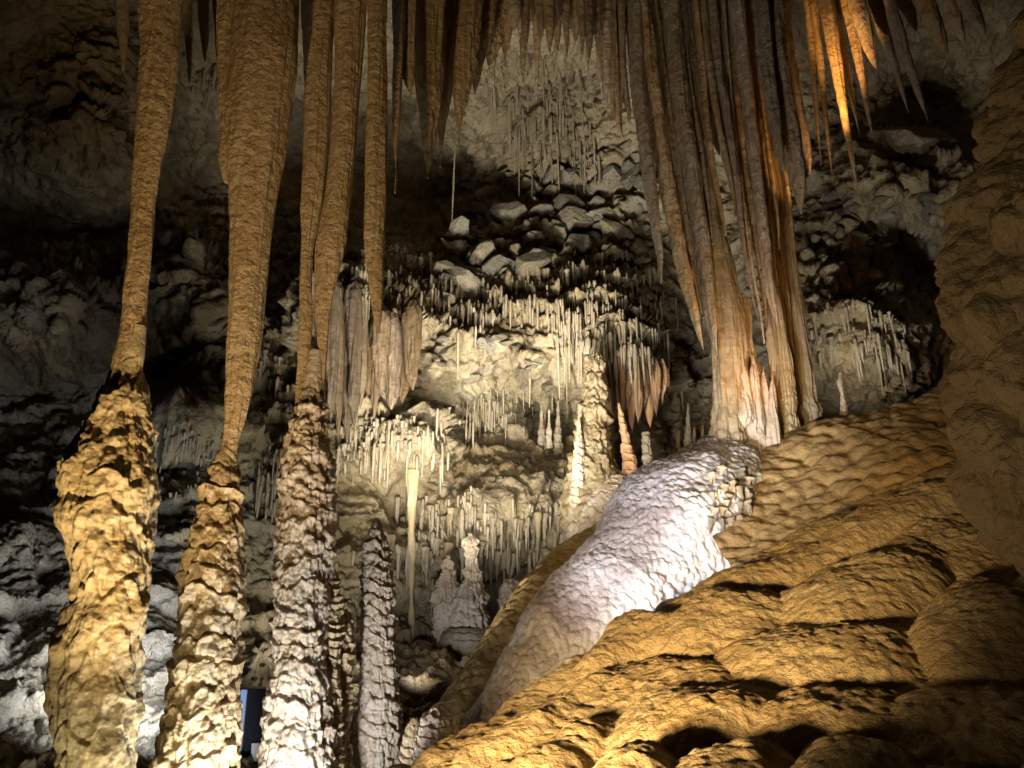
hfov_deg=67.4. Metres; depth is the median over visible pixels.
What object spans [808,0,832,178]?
stalactite
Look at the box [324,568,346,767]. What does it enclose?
stalagmite
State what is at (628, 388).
drapery
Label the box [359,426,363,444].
stalactite
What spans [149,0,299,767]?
cave column
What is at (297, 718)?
cave column
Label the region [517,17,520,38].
stalactite
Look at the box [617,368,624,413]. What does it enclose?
drapery
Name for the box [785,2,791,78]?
stalactite
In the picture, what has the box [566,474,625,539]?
flowstone apron
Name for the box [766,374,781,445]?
stalagmite
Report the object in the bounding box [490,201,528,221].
boulder
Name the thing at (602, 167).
boulder
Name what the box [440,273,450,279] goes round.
boulder
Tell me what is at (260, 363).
stalactite
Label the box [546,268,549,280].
stalactite
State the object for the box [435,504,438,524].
stalactite
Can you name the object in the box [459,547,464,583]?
stalactite
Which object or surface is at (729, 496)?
stalactite
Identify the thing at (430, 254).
stalactite
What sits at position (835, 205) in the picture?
boulder
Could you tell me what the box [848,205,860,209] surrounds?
boulder
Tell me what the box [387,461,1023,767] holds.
flowstone terrace
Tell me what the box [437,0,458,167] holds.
stalactite
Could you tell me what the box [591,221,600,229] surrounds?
boulder
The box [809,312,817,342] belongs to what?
stalactite
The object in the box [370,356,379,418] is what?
drapery
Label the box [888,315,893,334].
stalactite
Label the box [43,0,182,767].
cave column
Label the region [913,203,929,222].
boulder
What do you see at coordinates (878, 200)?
boulder
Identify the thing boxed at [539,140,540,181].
stalactite
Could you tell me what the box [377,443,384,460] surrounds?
stalactite
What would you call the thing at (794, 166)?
stalactite
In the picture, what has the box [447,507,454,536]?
stalactite
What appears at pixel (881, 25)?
stalactite
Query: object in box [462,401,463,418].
stalactite
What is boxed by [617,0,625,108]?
stalactite
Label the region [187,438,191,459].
stalactite
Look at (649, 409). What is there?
drapery
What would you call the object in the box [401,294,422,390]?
drapery
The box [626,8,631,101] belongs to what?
stalactite
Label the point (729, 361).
cave column
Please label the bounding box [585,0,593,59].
stalactite
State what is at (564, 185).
boulder
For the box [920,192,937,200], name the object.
boulder
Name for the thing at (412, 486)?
stalactite
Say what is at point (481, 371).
boulder
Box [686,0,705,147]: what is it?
stalactite
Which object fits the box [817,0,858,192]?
stalactite
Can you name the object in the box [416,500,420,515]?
stalactite
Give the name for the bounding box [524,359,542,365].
boulder
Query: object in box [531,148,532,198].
stalactite
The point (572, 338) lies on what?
stalactite
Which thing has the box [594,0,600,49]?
stalactite
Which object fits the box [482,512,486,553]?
stalactite
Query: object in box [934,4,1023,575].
flowstone mass
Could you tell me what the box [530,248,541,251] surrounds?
boulder
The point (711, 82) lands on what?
stalactite
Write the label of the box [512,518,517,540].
stalactite
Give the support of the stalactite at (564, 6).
hanging from the cave wall
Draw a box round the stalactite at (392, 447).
[390,440,393,482]
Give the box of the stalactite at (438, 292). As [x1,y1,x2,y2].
[437,290,439,312]
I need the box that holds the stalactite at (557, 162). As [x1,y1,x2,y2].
[556,133,559,194]
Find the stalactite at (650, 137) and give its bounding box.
[646,92,652,237]
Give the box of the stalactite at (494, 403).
[492,401,496,422]
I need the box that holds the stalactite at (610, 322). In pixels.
[608,320,613,328]
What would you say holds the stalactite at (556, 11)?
hanging from the cave wall
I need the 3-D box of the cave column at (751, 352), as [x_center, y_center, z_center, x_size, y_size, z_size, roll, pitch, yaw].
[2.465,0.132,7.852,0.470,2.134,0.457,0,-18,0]
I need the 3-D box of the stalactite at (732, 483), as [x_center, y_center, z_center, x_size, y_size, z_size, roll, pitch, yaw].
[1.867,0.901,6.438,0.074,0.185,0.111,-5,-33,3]
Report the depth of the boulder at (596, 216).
13.21 m
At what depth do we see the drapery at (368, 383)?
9.45 m
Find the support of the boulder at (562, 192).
on the cave wall
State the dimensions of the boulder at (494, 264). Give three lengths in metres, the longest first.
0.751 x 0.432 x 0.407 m
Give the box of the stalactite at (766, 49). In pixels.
[755,0,784,173]
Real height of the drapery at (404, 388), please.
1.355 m
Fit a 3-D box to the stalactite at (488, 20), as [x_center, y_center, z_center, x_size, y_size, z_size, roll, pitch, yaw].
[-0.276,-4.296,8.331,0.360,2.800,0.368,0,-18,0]
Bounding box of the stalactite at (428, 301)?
[425,297,429,308]
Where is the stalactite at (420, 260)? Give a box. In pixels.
[417,256,422,273]
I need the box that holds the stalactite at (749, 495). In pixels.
[745,492,752,502]
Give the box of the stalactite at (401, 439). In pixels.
[399,434,403,448]
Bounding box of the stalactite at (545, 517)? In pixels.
[541,513,550,539]
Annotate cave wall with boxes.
[0,0,1023,767]
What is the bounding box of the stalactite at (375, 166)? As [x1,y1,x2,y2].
[364,0,387,341]
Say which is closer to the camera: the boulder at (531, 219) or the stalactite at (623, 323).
the stalactite at (623, 323)
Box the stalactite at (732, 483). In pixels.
[728,480,736,500]
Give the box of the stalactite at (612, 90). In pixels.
[609,0,616,122]
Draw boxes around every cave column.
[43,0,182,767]
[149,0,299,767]
[256,0,367,767]
[686,1,748,443]
[742,297,769,388]
[765,105,801,423]
[766,217,789,400]
[770,133,822,425]
[773,269,800,436]
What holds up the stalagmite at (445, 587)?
on the flowstone pedestal
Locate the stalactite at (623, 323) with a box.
[618,321,627,366]
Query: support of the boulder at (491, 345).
on the cave wall
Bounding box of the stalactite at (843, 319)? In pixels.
[839,315,846,333]
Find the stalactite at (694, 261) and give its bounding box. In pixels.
[659,1,699,295]
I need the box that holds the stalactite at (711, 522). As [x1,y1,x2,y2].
[708,517,714,533]
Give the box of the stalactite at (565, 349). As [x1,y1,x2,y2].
[563,345,568,403]
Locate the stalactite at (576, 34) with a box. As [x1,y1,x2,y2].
[573,21,578,42]
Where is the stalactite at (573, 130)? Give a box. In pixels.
[572,113,573,151]
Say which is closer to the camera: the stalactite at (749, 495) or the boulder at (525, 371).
the stalactite at (749, 495)
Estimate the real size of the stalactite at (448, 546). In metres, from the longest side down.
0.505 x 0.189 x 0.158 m
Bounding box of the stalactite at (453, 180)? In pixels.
[451,143,455,225]
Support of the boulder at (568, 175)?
on the cave wall
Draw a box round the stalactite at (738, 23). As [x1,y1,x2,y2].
[728,0,779,332]
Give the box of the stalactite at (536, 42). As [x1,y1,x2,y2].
[532,13,540,81]
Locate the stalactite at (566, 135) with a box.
[565,122,566,148]
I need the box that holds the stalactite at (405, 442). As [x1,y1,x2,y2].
[403,440,406,458]
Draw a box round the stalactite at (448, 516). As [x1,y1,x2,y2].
[446,514,450,536]
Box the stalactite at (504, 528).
[503,523,505,549]
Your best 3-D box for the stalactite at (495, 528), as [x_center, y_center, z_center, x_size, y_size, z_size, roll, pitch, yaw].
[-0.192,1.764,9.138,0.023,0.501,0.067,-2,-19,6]
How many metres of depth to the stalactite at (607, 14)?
8.72 m
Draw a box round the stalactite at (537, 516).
[533,511,542,562]
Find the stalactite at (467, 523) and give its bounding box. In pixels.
[465,511,468,534]
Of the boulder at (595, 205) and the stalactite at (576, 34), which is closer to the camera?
the stalactite at (576, 34)
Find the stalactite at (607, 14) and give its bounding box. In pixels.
[598,0,612,103]
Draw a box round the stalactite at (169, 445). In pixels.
[167,436,174,455]
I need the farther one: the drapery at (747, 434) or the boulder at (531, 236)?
the boulder at (531, 236)
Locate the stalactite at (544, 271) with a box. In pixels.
[542,268,546,282]
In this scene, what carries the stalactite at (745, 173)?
hanging from the cave wall
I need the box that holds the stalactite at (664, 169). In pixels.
[640,0,703,348]
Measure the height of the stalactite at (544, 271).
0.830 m
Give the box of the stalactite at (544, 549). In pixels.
[541,547,550,552]
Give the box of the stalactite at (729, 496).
[724,493,733,504]
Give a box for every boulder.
[431,360,446,367]
[433,260,454,271]
[434,346,447,353]
[436,335,454,342]
[438,343,455,354]
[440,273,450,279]
[442,232,451,241]
[442,360,456,366]
[443,265,479,292]
[443,291,455,303]
[448,215,468,241]
[449,240,460,247]
[450,258,460,262]
[461,265,486,278]
[462,375,482,384]
[465,246,479,267]
[468,240,496,268]
[473,364,495,374]
[476,336,486,344]
[477,333,505,357]
[481,254,514,275]
[489,334,499,340]
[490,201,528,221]
[495,333,507,340]
[496,267,510,276]
[498,339,512,346]
[509,243,525,257]
[509,343,523,349]
[515,248,551,277]
[517,369,531,374]
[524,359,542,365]
[525,364,536,369]
[526,203,553,220]
[526,230,547,246]
[527,232,535,240]
[528,216,538,222]
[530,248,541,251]
[532,357,542,364]
[534,186,544,193]
[534,218,552,233]
[539,247,556,253]
[542,163,565,185]
[542,184,564,198]
[543,382,554,392]
[546,251,555,267]
[549,220,568,240]
[550,193,585,212]
[550,219,560,223]
[553,171,574,190]
[554,190,574,194]
[554,206,594,234]
[562,168,582,182]
[562,233,595,255]
[581,231,601,239]
[584,184,592,192]
[585,165,615,184]
[585,206,614,223]
[588,195,605,206]
[589,165,622,194]
[590,198,607,210]
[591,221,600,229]
[593,214,600,218]
[596,164,606,170]
[600,218,634,240]
[619,139,632,148]
[619,169,636,192]
[621,159,635,171]
[621,194,647,213]
[623,144,636,158]
[627,160,654,175]
[629,153,639,163]
[632,175,643,191]
[637,203,644,212]
[640,225,649,235]
[823,190,842,202]
[825,211,832,216]
[826,201,842,210]
[828,193,847,204]
[828,208,843,220]
[840,198,852,210]
[843,206,855,214]
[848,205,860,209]
[863,125,959,163]
[871,195,893,204]
[877,211,897,223]
[908,192,923,199]
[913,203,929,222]
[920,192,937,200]
[921,160,954,178]
[923,199,944,212]
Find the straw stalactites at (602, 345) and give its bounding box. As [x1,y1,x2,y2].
[154,53,910,625]
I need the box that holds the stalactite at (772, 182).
[755,8,779,249]
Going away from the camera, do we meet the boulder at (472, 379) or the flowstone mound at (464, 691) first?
the flowstone mound at (464, 691)
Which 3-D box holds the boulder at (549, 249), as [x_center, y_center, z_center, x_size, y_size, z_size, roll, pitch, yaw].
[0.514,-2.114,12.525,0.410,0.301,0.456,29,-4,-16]
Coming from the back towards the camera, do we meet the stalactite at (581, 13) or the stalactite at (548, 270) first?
the stalactite at (548, 270)
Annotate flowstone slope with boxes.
[712,388,956,566]
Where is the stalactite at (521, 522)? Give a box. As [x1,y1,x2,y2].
[517,519,525,545]
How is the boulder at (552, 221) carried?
on the cave wall
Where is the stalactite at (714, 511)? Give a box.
[710,508,719,522]
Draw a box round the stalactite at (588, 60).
[585,35,589,76]
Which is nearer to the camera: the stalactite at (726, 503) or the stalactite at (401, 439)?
the stalactite at (726, 503)
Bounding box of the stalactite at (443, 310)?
[442,296,444,312]
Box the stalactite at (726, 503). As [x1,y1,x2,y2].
[722,500,729,515]
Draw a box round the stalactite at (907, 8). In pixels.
[896,0,917,30]
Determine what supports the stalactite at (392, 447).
hanging from the cave wall
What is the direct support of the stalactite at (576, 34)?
hanging from the cave wall
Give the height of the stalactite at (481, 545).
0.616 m
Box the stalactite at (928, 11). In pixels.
[912,0,947,55]
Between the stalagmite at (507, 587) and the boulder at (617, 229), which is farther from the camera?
the boulder at (617, 229)
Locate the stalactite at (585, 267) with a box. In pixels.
[583,265,589,279]
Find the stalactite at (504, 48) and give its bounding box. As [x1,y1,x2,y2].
[501,38,506,60]
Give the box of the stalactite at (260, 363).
[258,361,262,367]
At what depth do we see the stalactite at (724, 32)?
8.55 m
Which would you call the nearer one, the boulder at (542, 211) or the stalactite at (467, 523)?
the stalactite at (467, 523)
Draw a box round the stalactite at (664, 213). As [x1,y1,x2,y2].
[660,194,676,270]
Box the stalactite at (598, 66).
[595,44,602,94]
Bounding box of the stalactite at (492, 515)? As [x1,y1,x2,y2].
[490,512,494,554]
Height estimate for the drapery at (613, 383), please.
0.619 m
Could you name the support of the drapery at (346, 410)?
hanging from the cave wall
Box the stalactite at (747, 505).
[743,499,752,515]
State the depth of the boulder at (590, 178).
14.00 m
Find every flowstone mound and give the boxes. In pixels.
[439,524,595,713]
[463,434,764,726]
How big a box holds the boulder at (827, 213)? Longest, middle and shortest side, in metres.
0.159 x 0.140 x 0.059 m
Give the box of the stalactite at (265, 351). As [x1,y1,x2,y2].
[263,349,267,372]
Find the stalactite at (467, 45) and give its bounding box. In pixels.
[453,0,482,143]
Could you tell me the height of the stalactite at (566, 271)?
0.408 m
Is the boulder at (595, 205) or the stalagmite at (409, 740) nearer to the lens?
the stalagmite at (409, 740)
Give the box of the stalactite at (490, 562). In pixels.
[487,548,494,584]
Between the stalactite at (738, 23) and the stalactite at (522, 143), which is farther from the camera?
the stalactite at (522, 143)
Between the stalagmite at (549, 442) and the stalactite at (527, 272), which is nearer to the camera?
the stalagmite at (549, 442)
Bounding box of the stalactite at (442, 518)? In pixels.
[439,516,445,527]
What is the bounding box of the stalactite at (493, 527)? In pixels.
[490,518,495,557]
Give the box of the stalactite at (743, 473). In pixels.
[739,467,746,482]
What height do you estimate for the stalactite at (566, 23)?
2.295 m
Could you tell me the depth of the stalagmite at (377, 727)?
5.27 m
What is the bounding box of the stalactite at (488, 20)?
[473,0,496,94]
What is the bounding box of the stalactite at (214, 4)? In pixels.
[212,0,217,71]
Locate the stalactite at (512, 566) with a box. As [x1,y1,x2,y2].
[508,553,515,578]
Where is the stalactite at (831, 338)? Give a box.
[826,336,833,358]
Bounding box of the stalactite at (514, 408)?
[513,404,516,412]
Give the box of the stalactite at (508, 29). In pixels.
[504,8,512,50]
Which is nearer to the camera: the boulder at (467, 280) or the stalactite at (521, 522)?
the stalactite at (521, 522)
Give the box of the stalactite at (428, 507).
[426,505,433,527]
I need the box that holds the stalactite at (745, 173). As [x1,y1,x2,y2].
[726,0,767,330]
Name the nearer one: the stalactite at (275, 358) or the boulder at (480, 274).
the stalactite at (275, 358)
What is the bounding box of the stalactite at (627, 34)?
[626,7,628,56]
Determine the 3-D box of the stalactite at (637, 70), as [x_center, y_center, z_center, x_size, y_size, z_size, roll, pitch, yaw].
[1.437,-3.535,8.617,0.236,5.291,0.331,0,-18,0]
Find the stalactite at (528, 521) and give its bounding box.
[526,517,529,551]
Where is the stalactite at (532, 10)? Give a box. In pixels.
[530,0,534,22]
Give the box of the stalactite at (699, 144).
[680,0,713,244]
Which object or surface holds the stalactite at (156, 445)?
hanging from the cave wall
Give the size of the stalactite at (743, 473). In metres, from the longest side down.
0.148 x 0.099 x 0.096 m
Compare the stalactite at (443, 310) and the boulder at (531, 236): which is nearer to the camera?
the stalactite at (443, 310)
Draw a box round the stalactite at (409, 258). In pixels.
[405,254,413,272]
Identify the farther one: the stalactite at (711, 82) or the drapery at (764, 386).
the stalactite at (711, 82)
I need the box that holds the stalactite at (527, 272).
[526,267,529,292]
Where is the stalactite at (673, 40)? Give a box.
[659,0,717,355]
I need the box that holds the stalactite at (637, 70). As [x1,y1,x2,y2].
[626,0,662,282]
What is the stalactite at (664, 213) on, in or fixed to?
hanging from the cave wall
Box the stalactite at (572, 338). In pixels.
[571,323,573,369]
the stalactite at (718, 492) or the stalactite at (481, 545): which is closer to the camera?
the stalactite at (718, 492)
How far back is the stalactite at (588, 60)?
8.99 m
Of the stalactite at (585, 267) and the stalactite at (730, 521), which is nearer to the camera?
the stalactite at (730, 521)
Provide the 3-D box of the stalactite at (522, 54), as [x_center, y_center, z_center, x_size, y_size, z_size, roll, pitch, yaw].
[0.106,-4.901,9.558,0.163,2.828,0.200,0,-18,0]
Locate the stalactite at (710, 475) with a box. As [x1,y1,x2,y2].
[706,472,715,484]
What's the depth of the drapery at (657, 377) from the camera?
10.21 m
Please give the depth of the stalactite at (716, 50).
8.49 m
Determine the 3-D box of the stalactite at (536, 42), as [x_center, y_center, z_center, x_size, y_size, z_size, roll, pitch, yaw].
[0.282,-4.843,9.415,0.182,2.742,0.208,0,-18,0]
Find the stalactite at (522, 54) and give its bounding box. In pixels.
[519,27,525,84]
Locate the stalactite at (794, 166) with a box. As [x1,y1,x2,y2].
[770,0,806,213]
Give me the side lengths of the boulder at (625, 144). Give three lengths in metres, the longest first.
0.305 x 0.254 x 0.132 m
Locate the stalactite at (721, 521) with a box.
[717,517,724,530]
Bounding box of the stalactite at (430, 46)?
[414,0,446,177]
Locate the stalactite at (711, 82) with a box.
[699,0,735,218]
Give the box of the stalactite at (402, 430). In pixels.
[400,420,405,449]
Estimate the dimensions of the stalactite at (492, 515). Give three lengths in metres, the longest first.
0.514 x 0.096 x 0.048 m
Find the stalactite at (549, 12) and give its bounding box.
[543,0,554,52]
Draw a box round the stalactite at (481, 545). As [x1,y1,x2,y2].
[477,541,485,570]
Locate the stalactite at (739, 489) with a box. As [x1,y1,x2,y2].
[736,486,744,501]
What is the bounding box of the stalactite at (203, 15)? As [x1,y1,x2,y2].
[197,0,209,60]
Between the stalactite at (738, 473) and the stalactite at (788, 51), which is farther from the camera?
the stalactite at (788, 51)
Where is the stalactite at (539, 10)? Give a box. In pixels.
[534,0,544,41]
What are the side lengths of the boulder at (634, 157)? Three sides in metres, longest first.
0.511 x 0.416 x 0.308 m
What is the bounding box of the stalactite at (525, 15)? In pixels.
[520,0,529,52]
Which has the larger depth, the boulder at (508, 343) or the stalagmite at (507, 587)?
the boulder at (508, 343)
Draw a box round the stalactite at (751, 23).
[745,0,778,285]
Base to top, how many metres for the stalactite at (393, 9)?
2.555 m
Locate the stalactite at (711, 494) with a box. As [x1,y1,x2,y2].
[707,491,715,505]
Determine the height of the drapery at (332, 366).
1.990 m
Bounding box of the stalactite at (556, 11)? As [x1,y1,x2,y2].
[554,0,558,31]
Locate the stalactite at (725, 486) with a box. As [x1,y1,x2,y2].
[721,483,729,492]
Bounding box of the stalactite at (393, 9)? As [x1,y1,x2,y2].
[392,0,394,40]
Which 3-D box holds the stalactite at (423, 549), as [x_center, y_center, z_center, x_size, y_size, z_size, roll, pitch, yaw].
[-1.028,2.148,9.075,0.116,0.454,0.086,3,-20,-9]
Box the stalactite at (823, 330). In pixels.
[821,327,826,341]
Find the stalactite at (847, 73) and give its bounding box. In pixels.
[834,0,859,133]
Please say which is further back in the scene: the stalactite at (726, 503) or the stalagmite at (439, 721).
the stalactite at (726, 503)
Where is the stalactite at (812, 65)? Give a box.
[803,0,820,161]
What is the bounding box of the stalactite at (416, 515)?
[414,504,417,528]
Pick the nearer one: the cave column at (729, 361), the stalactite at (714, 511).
the stalactite at (714, 511)
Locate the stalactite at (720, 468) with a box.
[716,465,727,475]
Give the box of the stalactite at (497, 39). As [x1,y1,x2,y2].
[486,0,506,67]
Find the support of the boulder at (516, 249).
on the cave wall
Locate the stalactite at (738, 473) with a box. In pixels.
[733,469,742,483]
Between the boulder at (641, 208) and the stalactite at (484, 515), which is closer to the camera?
the stalactite at (484, 515)
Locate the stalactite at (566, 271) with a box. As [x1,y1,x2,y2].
[564,269,569,287]
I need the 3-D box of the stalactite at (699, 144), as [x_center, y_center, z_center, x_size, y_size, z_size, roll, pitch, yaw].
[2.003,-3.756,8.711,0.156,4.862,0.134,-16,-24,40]
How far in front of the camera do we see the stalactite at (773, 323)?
7.92 m
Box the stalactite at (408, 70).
[403,0,415,102]
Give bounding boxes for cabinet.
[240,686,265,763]
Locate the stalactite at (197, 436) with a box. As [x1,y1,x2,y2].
[196,435,200,457]
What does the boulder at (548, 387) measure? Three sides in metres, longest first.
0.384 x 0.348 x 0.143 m
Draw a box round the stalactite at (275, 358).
[273,356,277,376]
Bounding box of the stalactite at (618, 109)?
[613,19,622,139]
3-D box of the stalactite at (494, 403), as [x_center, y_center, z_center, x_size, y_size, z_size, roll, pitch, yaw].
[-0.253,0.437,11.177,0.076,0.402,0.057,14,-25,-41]
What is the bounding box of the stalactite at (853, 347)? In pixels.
[852,344,857,362]
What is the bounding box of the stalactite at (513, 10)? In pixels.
[506,0,520,31]
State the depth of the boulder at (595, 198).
13.44 m
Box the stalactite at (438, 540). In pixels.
[434,538,443,556]
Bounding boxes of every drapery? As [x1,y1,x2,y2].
[325,279,340,420]
[334,277,344,437]
[340,272,351,442]
[344,276,362,427]
[359,281,367,409]
[365,310,371,397]
[369,304,390,393]
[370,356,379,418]
[384,304,402,409]
[398,301,408,402]
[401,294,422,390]
[607,379,614,388]
[610,386,616,413]
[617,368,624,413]
[625,373,631,408]
[627,377,635,432]
[633,360,643,423]
[641,363,649,407]
[644,388,654,426]
[649,359,662,413]
[659,358,669,404]
[738,365,754,427]
[745,429,750,440]
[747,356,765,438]
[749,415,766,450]
[760,367,768,426]
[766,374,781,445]
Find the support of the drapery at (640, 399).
hanging from the cave wall
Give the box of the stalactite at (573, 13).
[570,0,577,33]
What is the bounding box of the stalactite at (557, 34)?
[554,17,561,52]
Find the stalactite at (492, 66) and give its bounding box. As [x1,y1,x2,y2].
[490,58,495,81]
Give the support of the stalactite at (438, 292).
hanging from the cave wall
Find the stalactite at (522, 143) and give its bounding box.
[522,116,523,170]
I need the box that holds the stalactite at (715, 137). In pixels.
[707,84,719,154]
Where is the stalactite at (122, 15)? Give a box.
[114,0,128,70]
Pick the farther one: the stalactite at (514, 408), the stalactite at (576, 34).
the stalactite at (514, 408)
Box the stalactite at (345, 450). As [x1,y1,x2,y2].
[340,443,348,473]
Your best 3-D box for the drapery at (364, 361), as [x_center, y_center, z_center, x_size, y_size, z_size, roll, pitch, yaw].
[-1.882,-0.495,9.428,0.236,1.681,0.231,-14,-23,37]
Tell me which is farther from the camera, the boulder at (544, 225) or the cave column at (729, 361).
the boulder at (544, 225)
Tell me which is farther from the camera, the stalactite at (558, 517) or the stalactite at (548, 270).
the stalactite at (548, 270)
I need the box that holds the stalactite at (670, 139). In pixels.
[649,0,676,188]
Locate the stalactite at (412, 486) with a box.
[405,469,418,638]
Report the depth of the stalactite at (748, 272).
8.10 m
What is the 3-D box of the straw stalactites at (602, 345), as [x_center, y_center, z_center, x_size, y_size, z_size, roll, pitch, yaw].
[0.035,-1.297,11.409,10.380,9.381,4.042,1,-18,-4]
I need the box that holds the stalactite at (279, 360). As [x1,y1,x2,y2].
[277,357,281,373]
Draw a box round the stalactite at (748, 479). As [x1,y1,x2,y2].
[744,476,755,486]
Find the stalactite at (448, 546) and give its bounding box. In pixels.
[441,541,455,559]
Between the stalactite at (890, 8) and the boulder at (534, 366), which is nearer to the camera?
the stalactite at (890, 8)
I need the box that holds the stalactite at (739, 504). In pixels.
[736,501,743,514]
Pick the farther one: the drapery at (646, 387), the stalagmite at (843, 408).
the drapery at (646, 387)
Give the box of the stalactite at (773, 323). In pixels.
[769,307,778,360]
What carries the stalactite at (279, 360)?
hanging from the cave wall
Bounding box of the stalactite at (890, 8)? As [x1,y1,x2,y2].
[879,0,928,122]
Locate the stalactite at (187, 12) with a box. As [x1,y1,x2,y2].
[182,0,192,82]
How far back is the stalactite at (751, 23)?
8.56 m
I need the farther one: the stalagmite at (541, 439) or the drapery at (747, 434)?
the stalagmite at (541, 439)
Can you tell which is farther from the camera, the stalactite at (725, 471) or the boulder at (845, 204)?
the boulder at (845, 204)
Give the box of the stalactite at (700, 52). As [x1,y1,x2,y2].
[691,0,726,235]
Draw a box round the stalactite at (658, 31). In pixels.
[652,0,701,313]
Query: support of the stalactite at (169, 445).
hanging from the cave wall
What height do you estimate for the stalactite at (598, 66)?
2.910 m
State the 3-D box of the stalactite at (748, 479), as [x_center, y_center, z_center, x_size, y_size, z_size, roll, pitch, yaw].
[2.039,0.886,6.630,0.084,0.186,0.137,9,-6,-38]
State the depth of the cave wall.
10.81 m
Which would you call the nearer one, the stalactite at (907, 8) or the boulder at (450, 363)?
the stalactite at (907, 8)
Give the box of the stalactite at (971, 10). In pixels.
[955,0,985,37]
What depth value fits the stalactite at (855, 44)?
8.50 m
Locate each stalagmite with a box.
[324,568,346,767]
[339,609,356,767]
[352,518,402,767]
[399,718,419,765]
[413,702,466,763]
[430,555,460,648]
[448,533,491,628]
[495,579,518,614]
[537,404,546,449]
[545,409,552,448]
[553,400,563,454]
[558,352,620,534]
[568,415,584,513]
[618,403,636,476]
[641,431,652,466]
[675,430,681,449]
[683,403,692,445]
[692,427,695,441]
[701,425,704,436]
[837,372,848,416]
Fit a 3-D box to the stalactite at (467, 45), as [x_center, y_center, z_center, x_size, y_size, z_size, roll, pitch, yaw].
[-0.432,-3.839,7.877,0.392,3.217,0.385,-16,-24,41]
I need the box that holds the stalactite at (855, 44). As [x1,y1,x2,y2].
[839,0,873,140]
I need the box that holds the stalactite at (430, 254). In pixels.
[428,252,432,268]
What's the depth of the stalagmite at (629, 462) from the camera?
9.16 m
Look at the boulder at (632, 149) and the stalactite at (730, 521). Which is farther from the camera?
the boulder at (632, 149)
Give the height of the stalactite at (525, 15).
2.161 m
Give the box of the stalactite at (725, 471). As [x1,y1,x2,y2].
[721,465,728,478]
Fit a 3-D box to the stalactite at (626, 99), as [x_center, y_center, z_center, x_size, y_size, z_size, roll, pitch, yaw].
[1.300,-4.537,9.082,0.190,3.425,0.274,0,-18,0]
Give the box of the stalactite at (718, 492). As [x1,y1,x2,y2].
[716,489,720,499]
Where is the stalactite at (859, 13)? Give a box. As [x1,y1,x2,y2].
[846,0,877,71]
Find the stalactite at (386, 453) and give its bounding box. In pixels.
[385,419,392,463]
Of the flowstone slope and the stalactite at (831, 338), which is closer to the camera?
the flowstone slope
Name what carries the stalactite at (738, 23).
hanging from the cave wall
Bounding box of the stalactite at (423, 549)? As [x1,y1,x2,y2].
[421,546,429,585]
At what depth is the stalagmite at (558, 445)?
10.86 m
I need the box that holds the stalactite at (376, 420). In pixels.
[374,418,378,438]
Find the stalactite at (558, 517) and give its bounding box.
[556,515,560,540]
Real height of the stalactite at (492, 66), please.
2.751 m
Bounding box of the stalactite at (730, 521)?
[724,517,735,525]
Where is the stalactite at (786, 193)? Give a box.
[779,165,797,286]
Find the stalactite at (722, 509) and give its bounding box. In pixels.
[717,506,728,517]
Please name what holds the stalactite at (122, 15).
hanging from the cave wall
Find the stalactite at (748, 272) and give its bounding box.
[717,0,757,317]
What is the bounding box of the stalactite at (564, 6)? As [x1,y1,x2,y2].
[559,0,569,23]
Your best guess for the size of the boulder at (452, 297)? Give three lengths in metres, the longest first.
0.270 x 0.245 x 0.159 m
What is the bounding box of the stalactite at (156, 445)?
[154,441,158,454]
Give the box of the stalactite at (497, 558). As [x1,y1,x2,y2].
[494,551,502,582]
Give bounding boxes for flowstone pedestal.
[439,628,487,659]
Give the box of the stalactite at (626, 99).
[616,0,630,123]
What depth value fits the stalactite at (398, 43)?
7.47 m
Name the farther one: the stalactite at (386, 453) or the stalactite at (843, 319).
the stalactite at (843, 319)
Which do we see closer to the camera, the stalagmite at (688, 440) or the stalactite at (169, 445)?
the stalactite at (169, 445)
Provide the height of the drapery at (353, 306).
1.964 m
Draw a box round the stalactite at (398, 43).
[392,0,405,193]
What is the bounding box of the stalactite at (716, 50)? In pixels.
[707,0,747,265]
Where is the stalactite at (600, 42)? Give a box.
[598,12,602,83]
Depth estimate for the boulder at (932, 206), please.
10.49 m
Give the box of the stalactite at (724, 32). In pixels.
[719,0,764,343]
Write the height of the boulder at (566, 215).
0.463 m
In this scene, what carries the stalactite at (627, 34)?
hanging from the cave wall
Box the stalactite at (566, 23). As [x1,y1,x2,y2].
[563,10,569,58]
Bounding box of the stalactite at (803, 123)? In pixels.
[785,0,811,173]
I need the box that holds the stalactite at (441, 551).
[439,549,443,571]
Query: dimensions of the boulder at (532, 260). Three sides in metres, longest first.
0.635 x 0.456 x 0.391 m
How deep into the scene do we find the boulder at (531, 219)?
13.35 m
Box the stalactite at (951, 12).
[936,0,964,43]
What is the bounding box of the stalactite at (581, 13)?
[577,0,585,54]
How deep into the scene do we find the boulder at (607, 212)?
13.20 m
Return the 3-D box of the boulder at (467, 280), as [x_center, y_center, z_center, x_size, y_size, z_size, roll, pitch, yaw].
[-0.798,-1.639,11.915,0.567,0.374,0.665,22,1,-28]
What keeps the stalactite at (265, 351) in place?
hanging from the cave wall
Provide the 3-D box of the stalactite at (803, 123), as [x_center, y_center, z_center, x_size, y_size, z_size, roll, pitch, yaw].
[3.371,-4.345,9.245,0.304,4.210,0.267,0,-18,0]
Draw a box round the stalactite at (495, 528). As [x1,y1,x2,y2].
[495,511,496,551]
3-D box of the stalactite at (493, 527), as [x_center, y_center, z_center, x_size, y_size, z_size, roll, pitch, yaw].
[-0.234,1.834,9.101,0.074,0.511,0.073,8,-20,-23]
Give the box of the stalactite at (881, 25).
[867,0,908,112]

